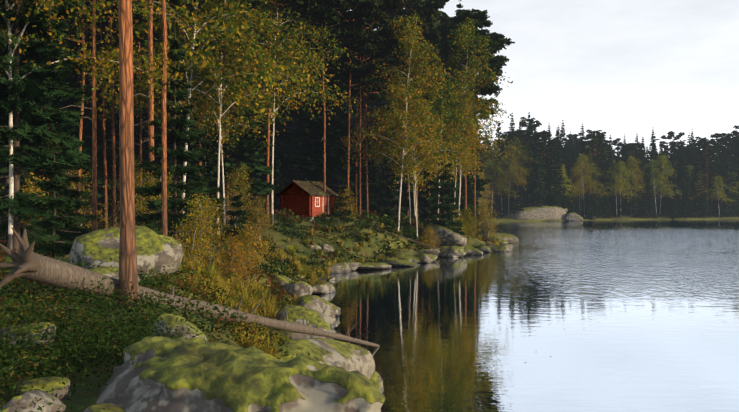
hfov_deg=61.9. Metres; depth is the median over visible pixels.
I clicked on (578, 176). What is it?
birch tree
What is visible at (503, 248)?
rock
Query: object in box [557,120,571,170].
spruce tree
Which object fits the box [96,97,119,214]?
spruce tree
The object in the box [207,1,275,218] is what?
spruce tree
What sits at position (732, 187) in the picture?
birch tree
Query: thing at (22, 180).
young spruce tree
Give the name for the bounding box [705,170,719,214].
young spruce tree
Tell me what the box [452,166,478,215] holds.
young spruce tree
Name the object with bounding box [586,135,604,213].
spruce tree
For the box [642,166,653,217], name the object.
spruce tree
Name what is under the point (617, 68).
sky
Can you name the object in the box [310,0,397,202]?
pine tree
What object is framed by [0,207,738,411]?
terrain ground
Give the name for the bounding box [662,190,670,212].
young spruce tree
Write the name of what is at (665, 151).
spruce tree
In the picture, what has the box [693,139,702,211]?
spruce tree
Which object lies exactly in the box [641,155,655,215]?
spruce tree
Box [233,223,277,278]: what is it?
shrub
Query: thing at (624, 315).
lake water
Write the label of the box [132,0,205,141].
pine tree
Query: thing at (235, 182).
shrub
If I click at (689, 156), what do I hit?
spruce tree
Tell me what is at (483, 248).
rock
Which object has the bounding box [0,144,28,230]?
young spruce tree
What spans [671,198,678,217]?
young spruce tree
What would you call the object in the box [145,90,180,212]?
young spruce tree
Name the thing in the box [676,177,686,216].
young spruce tree
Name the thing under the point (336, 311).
rock
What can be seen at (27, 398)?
rock
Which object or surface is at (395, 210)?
young spruce tree
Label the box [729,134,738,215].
spruce tree
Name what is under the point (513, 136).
spruce tree
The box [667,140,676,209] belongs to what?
spruce tree
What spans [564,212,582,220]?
rock
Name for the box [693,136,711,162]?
pine tree
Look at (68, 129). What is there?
young spruce tree
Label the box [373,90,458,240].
birch tree
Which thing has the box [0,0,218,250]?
birch tree
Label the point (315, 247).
rock
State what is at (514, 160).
birch tree
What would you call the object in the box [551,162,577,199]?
birch tree
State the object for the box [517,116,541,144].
pine tree
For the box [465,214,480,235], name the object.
birch sapling
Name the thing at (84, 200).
shrub
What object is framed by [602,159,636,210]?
birch tree
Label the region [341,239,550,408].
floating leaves
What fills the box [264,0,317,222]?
pine tree
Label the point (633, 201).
spruce tree
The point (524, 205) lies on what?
young spruce tree
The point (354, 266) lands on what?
rock
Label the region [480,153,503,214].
birch tree
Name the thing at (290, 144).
spruce tree
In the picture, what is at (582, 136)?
spruce tree
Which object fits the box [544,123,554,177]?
spruce tree
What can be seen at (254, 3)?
pine tree
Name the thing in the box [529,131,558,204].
pine tree
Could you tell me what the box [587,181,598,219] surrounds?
young spruce tree
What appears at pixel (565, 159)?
spruce tree
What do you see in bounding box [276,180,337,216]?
sauna cabin
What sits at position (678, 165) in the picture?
spruce tree
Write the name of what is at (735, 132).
pine tree
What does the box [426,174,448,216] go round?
young spruce tree
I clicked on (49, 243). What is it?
young spruce tree
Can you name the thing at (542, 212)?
rock
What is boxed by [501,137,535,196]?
birch tree
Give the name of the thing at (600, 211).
young spruce tree
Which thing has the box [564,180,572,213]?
young spruce tree
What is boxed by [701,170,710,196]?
birch tree
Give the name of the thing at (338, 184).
spruce tree
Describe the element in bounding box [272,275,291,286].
rock
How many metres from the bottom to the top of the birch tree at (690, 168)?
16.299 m
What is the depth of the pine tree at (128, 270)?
9.87 m
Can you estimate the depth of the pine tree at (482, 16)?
70.23 m
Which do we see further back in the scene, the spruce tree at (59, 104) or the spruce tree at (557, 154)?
the spruce tree at (557, 154)
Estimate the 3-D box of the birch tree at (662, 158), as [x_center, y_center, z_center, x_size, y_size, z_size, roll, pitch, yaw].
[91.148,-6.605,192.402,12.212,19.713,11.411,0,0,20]
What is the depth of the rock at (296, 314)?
18.75 m
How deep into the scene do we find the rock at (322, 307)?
21.19 m
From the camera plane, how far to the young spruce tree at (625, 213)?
188.34 m
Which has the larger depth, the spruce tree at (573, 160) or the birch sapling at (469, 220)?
the spruce tree at (573, 160)
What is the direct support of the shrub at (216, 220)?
on the terrain ground at (78, 398)
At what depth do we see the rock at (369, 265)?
39.99 m
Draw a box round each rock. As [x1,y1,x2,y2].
[0,322,55,347]
[0,390,65,411]
[3,353,47,373]
[16,376,70,400]
[68,226,182,280]
[84,403,125,411]
[89,266,139,283]
[147,314,206,339]
[260,338,374,378]
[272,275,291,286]
[276,305,331,339]
[281,281,312,298]
[296,295,335,326]
[308,242,320,250]
[311,283,335,293]
[320,244,333,253]
[324,262,350,273]
[332,262,391,268]
[332,307,339,315]
[335,261,361,270]
[369,371,383,392]
[378,258,418,266]
[390,251,437,262]
[414,249,439,254]
[417,253,430,262]
[421,224,466,246]
[438,249,462,257]
[446,246,466,256]
[463,245,482,254]
[476,246,489,251]
[484,233,518,242]
[491,244,511,251]
[492,239,507,243]
[507,205,567,219]
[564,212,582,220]
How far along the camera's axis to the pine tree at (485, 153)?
169.91 m
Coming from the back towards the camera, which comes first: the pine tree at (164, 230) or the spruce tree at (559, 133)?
the spruce tree at (559, 133)
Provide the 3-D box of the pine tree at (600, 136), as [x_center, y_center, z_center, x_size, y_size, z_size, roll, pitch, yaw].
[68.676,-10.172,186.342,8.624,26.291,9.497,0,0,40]
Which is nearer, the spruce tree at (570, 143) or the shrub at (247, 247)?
the shrub at (247, 247)
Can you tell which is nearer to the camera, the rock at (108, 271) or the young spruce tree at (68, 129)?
the rock at (108, 271)
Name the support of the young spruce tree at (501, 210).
on the terrain ground at (78, 398)
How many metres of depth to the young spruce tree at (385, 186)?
62.92 m
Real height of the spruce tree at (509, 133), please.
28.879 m
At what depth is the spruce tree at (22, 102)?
19.46 m
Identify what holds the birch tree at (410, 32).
on the terrain ground at (78, 398)
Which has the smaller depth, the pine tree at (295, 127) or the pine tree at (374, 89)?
the pine tree at (374, 89)
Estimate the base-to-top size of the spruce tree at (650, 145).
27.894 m
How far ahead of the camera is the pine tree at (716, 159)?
194.26 m
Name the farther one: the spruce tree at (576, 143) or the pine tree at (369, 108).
the spruce tree at (576, 143)
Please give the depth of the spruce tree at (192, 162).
41.02 m
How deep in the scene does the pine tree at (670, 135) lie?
244.04 m
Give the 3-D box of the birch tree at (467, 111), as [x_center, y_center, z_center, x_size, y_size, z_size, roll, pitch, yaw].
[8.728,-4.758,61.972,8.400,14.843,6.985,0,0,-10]
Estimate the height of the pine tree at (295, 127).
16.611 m
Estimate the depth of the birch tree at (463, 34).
63.07 m
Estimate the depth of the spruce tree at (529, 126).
174.40 m
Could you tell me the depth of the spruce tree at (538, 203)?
170.35 m
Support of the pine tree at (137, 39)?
on the terrain ground at (78, 398)
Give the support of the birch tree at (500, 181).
on the terrain ground at (78, 398)
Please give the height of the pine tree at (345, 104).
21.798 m
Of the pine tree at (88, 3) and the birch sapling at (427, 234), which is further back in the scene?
the birch sapling at (427, 234)
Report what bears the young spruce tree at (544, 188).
on the terrain ground at (78, 398)
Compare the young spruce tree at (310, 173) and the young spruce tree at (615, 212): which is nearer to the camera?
the young spruce tree at (310, 173)
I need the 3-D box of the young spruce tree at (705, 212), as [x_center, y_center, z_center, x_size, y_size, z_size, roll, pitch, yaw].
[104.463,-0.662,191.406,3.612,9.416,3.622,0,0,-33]
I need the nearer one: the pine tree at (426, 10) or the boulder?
the boulder
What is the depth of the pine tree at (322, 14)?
47.87 m
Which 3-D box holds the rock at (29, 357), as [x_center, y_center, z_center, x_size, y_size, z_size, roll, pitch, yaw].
[-3.454,1.568,6.149,0.294,0.199,0.423,0,0,41]
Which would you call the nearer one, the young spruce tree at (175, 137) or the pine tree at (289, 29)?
the young spruce tree at (175, 137)
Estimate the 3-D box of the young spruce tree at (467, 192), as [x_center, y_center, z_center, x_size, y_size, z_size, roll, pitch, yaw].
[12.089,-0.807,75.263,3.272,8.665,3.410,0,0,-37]
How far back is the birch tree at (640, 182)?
190.53 m
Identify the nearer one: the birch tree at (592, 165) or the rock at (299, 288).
the rock at (299, 288)
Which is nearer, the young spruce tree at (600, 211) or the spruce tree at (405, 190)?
the spruce tree at (405, 190)
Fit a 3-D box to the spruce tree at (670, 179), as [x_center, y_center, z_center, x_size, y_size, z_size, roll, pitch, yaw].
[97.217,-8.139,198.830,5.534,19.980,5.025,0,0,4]
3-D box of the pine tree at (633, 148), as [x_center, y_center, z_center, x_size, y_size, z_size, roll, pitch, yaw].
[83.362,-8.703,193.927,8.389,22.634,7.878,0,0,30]
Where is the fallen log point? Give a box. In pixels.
[372,226,443,250]
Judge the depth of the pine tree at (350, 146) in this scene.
65.27 m
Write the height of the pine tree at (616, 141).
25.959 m
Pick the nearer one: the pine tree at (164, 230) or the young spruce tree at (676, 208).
the pine tree at (164, 230)
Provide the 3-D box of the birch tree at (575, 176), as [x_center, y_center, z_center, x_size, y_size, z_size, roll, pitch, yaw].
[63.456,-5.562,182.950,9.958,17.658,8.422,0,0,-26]
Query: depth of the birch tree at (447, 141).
69.55 m
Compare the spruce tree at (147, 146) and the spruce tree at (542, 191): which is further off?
the spruce tree at (542, 191)
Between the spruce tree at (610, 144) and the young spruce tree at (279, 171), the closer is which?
the young spruce tree at (279, 171)
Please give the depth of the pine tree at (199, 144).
38.58 m
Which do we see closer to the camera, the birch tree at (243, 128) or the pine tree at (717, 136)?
the birch tree at (243, 128)
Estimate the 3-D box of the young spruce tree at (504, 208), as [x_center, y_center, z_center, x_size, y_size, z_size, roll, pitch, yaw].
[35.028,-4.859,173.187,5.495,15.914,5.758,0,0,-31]
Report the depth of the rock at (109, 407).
4.90 m
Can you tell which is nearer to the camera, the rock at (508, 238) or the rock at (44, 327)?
the rock at (44, 327)
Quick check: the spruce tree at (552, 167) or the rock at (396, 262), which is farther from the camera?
the spruce tree at (552, 167)
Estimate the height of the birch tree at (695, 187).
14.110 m
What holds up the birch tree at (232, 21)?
on the terrain ground at (78, 398)
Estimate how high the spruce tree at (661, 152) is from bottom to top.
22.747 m
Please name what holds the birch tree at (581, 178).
on the terrain ground at (78, 398)
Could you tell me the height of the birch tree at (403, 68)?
17.912 m
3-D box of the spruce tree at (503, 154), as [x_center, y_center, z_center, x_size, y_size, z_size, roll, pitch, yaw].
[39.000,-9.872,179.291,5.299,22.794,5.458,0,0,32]
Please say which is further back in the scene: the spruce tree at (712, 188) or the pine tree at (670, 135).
the pine tree at (670, 135)
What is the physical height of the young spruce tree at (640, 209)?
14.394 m
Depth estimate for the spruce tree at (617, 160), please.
192.52 m
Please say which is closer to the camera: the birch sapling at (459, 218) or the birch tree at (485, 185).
the birch sapling at (459, 218)
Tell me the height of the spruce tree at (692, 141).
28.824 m
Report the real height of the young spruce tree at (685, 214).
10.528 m
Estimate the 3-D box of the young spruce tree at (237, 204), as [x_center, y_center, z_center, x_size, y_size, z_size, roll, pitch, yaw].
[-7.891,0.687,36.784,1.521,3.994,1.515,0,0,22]
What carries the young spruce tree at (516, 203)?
on the terrain ground at (78, 398)
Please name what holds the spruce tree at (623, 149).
on the terrain ground at (78, 398)
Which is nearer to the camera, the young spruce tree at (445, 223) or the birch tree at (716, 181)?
the young spruce tree at (445, 223)
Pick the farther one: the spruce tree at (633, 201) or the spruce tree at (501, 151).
the spruce tree at (633, 201)
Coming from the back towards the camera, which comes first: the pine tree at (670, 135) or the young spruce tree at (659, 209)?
the pine tree at (670, 135)
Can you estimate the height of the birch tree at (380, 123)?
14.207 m
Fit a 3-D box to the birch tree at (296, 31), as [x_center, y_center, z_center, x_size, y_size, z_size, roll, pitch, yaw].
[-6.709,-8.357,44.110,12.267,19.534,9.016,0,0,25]
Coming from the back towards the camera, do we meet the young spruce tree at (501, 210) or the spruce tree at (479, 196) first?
the young spruce tree at (501, 210)
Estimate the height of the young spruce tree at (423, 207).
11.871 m
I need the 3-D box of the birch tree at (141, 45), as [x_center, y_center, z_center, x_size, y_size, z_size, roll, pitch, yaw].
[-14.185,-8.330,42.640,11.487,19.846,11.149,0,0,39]
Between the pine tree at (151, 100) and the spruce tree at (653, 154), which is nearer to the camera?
the pine tree at (151, 100)
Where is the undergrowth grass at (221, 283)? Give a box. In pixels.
[109,214,502,362]
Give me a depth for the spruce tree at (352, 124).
88.85 m
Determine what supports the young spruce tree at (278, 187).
on the terrain ground at (78, 398)
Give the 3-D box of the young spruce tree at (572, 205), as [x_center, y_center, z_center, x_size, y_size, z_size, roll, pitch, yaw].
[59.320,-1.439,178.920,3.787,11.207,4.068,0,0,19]
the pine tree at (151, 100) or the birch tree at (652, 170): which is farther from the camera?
the birch tree at (652, 170)
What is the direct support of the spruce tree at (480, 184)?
on the terrain ground at (78, 398)
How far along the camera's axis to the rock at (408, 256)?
45.28 m
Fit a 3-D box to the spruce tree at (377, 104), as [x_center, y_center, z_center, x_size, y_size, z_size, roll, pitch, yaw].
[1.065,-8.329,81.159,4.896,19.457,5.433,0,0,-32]
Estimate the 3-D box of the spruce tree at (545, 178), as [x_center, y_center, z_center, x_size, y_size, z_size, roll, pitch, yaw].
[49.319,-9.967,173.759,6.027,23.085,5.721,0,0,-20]
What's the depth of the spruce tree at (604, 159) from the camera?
187.97 m
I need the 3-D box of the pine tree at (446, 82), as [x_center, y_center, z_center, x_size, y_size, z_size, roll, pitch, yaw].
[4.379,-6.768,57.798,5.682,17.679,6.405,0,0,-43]
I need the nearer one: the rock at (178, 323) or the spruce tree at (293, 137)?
the rock at (178, 323)
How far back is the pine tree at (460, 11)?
76.62 m
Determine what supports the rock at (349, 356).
on the terrain ground at (78, 398)
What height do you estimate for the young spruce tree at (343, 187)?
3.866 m
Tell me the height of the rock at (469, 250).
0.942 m
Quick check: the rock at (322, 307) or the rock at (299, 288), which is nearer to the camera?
the rock at (322, 307)
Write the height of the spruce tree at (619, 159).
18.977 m
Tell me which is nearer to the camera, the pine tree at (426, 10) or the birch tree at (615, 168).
the pine tree at (426, 10)
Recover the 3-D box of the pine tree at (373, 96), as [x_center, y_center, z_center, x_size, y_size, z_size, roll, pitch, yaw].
[-0.292,-8.272,53.685,7.004,18.662,6.684,0,0,42]
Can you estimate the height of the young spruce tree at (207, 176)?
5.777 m
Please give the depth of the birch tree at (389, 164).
67.34 m
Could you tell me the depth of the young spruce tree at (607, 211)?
181.91 m
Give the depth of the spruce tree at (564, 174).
180.43 m
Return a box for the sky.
[350,0,738,156]
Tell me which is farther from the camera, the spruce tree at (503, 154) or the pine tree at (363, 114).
the spruce tree at (503, 154)
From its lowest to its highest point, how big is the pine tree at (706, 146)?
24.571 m
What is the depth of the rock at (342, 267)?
38.09 m
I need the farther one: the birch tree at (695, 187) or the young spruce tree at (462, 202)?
the birch tree at (695, 187)
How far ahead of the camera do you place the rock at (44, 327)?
6.83 m
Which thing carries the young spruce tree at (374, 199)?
on the terrain ground at (78, 398)
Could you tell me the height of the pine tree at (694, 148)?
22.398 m
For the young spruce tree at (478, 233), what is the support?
on the terrain ground at (78, 398)
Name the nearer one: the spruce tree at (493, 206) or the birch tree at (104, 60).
the birch tree at (104, 60)
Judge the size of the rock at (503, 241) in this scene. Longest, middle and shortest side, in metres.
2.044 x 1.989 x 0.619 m
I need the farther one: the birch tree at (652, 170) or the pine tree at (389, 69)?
the birch tree at (652, 170)
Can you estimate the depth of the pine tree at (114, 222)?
37.15 m
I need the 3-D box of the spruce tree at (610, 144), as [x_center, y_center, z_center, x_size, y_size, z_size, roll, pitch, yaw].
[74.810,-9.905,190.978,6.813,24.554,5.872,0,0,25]
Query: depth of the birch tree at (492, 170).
170.71 m
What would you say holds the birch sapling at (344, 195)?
on the terrain ground at (78, 398)
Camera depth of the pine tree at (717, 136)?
210.06 m
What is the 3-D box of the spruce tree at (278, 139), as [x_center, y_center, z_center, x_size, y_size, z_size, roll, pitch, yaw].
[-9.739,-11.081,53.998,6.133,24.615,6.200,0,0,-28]
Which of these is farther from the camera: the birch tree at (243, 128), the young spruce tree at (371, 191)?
the young spruce tree at (371, 191)
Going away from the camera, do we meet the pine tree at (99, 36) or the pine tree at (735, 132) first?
the pine tree at (99, 36)
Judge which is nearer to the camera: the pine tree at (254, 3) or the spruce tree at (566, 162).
the pine tree at (254, 3)
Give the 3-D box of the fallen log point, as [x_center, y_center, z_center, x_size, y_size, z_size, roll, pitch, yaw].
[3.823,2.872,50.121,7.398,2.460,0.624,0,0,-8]
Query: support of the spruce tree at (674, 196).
on the terrain ground at (78, 398)
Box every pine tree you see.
[20,0,153,226]
[46,0,96,180]
[60,0,136,230]
[77,0,161,228]
[97,0,179,224]
[98,8,118,226]
[118,0,138,307]
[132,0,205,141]
[133,0,191,231]
[160,0,179,235]
[186,0,265,225]
[189,0,245,195]
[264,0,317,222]
[266,8,290,42]
[278,5,350,106]
[279,0,357,191]
[279,99,297,154]
[288,17,364,180]
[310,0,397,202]
[320,0,403,218]
[328,7,405,212]
[331,56,370,209]
[337,19,393,209]
[351,87,381,163]
[351,94,387,126]
[353,63,383,173]
[372,13,444,190]
[376,0,448,216]
[381,39,449,226]
[388,5,462,213]
[437,9,514,220]
[437,29,509,232]
[440,9,480,196]
[479,137,491,208]
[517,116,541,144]
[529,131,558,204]
[565,132,587,148]
[581,129,608,210]
[604,138,626,156]
[620,142,647,213]
[655,131,685,158]
[672,146,696,162]
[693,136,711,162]
[693,139,722,213]
[698,148,722,183]
[709,133,735,157]
[718,137,738,208]
[725,125,738,156]
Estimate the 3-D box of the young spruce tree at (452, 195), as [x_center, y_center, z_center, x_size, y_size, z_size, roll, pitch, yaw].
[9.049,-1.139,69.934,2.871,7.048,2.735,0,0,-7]
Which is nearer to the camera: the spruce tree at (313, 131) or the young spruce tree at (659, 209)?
the spruce tree at (313, 131)
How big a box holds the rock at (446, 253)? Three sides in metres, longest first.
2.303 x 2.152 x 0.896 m
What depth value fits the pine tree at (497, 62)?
65.18 m
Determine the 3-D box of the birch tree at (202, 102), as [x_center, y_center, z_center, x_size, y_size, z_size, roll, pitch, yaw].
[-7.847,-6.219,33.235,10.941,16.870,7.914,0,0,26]
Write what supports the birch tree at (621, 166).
on the terrain ground at (78, 398)
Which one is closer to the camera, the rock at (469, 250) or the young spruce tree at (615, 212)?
the rock at (469, 250)
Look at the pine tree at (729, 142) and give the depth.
198.49 m
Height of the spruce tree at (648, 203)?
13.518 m
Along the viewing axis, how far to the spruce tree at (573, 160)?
187.62 m
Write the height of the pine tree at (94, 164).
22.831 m
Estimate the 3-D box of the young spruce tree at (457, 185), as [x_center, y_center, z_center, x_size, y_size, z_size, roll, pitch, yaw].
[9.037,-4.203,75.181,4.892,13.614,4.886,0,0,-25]
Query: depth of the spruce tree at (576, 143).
199.57 m
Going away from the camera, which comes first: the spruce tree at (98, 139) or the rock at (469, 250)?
the spruce tree at (98, 139)
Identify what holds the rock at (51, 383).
on the terrain ground at (78, 398)
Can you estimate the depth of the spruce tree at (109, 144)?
40.89 m
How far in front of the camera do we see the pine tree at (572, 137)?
233.98 m
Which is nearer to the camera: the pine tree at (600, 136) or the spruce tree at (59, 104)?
the spruce tree at (59, 104)
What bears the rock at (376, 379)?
on the terrain ground at (78, 398)
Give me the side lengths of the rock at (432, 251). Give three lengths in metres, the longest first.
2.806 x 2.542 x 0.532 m
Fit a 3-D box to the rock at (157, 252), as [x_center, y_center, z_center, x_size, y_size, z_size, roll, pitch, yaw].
[-5.960,1.200,15.136,2.174,1.469,2.413,-5,5,42]
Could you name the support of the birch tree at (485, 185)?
on the terrain ground at (78, 398)
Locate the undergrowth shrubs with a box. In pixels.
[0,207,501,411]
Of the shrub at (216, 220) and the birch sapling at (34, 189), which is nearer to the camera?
the shrub at (216, 220)
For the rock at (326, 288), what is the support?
on the terrain ground at (78, 398)
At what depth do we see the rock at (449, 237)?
53.38 m
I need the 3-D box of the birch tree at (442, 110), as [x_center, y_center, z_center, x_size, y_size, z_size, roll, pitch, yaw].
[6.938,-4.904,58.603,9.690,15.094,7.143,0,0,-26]
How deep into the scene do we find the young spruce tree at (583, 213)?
180.30 m
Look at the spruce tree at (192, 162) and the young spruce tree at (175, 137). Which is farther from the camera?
the spruce tree at (192, 162)
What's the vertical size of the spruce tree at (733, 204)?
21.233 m
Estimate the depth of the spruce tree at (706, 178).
201.63 m
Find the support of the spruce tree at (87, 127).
on the terrain ground at (78, 398)
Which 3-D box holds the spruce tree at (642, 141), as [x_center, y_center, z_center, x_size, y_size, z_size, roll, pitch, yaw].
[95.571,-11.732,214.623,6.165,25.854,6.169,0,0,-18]
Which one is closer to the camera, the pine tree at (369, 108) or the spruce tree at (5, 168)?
the spruce tree at (5, 168)
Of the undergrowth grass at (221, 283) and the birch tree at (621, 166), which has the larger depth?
the birch tree at (621, 166)
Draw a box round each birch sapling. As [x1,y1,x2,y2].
[0,173,64,238]
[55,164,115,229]
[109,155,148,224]
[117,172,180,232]
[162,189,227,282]
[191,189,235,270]
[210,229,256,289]
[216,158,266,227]
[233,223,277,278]
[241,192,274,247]
[332,187,362,222]
[420,223,441,253]
[450,209,470,235]
[458,206,478,239]
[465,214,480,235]
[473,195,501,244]
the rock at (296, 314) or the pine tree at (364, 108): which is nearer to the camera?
the rock at (296, 314)
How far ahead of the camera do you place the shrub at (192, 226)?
17.32 m
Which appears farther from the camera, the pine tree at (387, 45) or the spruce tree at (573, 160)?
the spruce tree at (573, 160)
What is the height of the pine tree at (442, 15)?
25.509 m
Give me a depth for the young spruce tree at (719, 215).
193.07 m
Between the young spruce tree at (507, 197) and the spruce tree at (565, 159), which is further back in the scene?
the spruce tree at (565, 159)
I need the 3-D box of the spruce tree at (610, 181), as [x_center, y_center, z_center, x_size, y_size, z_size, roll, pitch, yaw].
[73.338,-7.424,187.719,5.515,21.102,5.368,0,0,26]
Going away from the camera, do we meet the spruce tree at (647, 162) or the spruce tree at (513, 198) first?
the spruce tree at (513, 198)
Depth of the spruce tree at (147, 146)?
52.29 m
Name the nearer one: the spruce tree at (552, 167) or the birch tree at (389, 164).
the birch tree at (389, 164)
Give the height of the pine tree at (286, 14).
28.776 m
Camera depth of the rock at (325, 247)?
42.41 m
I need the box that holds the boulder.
[96,336,384,411]
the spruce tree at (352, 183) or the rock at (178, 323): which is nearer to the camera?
the rock at (178, 323)
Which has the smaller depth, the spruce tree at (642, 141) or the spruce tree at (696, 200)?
the spruce tree at (696, 200)
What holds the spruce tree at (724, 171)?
on the terrain ground at (78, 398)
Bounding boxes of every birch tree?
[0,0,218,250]
[89,0,270,199]
[96,0,342,237]
[133,0,318,245]
[141,0,287,224]
[214,0,358,224]
[335,10,473,237]
[351,106,372,163]
[357,76,451,228]
[368,50,465,218]
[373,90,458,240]
[374,104,411,197]
[387,81,481,220]
[414,77,478,217]
[421,88,496,226]
[431,14,513,215]
[473,169,493,214]
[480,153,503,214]
[482,145,513,218]
[483,152,503,206]
[484,160,516,216]
[490,146,527,213]
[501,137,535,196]
[510,143,544,204]
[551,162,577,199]
[567,153,608,217]
[569,158,601,215]
[570,161,596,205]
[575,156,604,215]
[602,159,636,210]
[610,160,638,200]
[623,157,643,194]
[629,169,646,214]
[634,159,673,216]
[652,155,681,215]
[679,164,706,213]
[685,172,708,199]
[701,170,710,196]
[706,176,737,217]
[722,170,738,216]
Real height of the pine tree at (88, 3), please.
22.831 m
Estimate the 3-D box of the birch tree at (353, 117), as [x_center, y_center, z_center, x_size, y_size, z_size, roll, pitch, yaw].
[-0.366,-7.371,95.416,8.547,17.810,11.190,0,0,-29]
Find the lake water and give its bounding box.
[311,219,738,411]
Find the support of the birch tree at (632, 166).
on the terrain ground at (78, 398)
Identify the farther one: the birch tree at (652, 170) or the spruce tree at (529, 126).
the birch tree at (652, 170)
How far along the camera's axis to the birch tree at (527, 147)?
171.24 m
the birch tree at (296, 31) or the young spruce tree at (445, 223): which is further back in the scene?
the young spruce tree at (445, 223)
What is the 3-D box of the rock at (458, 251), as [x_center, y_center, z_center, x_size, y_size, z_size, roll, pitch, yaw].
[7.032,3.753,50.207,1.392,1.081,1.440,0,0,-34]
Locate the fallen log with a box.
[0,227,379,346]
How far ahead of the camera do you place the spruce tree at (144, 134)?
44.79 m
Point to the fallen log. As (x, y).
(27, 263)
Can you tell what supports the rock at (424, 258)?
in the lake water
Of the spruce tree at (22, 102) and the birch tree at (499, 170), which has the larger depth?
the birch tree at (499, 170)
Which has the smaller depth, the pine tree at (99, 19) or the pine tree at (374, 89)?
the pine tree at (99, 19)
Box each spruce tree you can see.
[0,0,94,253]
[0,5,74,240]
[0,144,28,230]
[0,173,41,240]
[13,13,103,228]
[21,31,103,222]
[25,139,87,258]
[42,108,98,241]
[49,35,119,224]
[74,25,158,226]
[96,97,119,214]
[134,6,184,212]
[134,32,176,211]
[135,22,211,255]
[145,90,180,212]
[167,18,241,224]
[182,126,232,250]
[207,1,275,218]
[223,184,247,241]
[231,2,294,210]
[251,151,285,209]
[252,16,299,209]
[265,161,285,210]
[281,61,311,177]
[283,0,363,209]
[304,146,320,181]
[322,74,347,204]
[333,101,358,200]
[334,177,351,221]
[345,101,358,164]
[350,126,381,214]
[351,140,382,213]
[358,99,392,210]
[376,101,414,216]
[382,169,407,219]
[385,134,433,211]
[410,133,449,220]
[425,142,468,211]
[426,137,464,236]
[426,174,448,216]
[439,172,460,220]
[443,0,489,220]
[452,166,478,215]
[456,172,482,229]
[456,192,468,219]
[471,154,481,200]
[472,207,481,234]
[484,157,498,216]
[487,172,505,215]
[490,121,511,213]
[498,202,504,218]
[499,135,506,209]
[502,189,513,211]
[505,113,517,209]
[506,128,522,205]
[507,181,520,208]
[510,178,523,212]
[519,112,537,206]
[519,192,527,207]
[524,125,547,206]
[526,145,542,205]
[536,166,546,204]
[538,130,555,204]
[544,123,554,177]
[545,137,562,206]
[550,128,568,211]
[556,125,562,148]
[556,150,570,205]
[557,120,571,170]
[561,148,576,207]
[562,147,572,204]
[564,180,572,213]
[567,131,573,168]
[569,182,579,214]
[571,154,580,207]
[573,134,579,202]
[575,124,587,213]
[578,185,591,218]
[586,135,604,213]
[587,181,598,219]
[591,185,604,218]
[595,141,612,210]
[602,147,618,215]
[603,196,611,218]
[604,135,619,202]
[612,191,624,217]
[615,148,624,198]
[615,154,628,209]
[621,134,632,203]
[622,195,627,214]
[625,171,637,218]
[631,172,647,217]
[641,135,647,168]
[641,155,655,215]
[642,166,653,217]
[643,175,654,218]
[647,129,660,196]
[650,138,663,206]
[656,192,666,215]
[657,141,670,208]
[662,145,668,206]
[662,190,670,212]
[663,150,676,209]
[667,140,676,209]
[668,174,679,212]
[671,140,687,200]
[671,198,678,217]
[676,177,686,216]
[678,185,692,217]
[683,133,695,182]
[689,154,707,216]
[690,129,695,165]
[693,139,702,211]
[699,189,712,217]
[702,157,710,200]
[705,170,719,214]
[709,160,720,213]
[710,136,733,216]
[717,204,723,217]
[724,152,738,216]
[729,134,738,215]
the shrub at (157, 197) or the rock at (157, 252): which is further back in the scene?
the shrub at (157, 197)

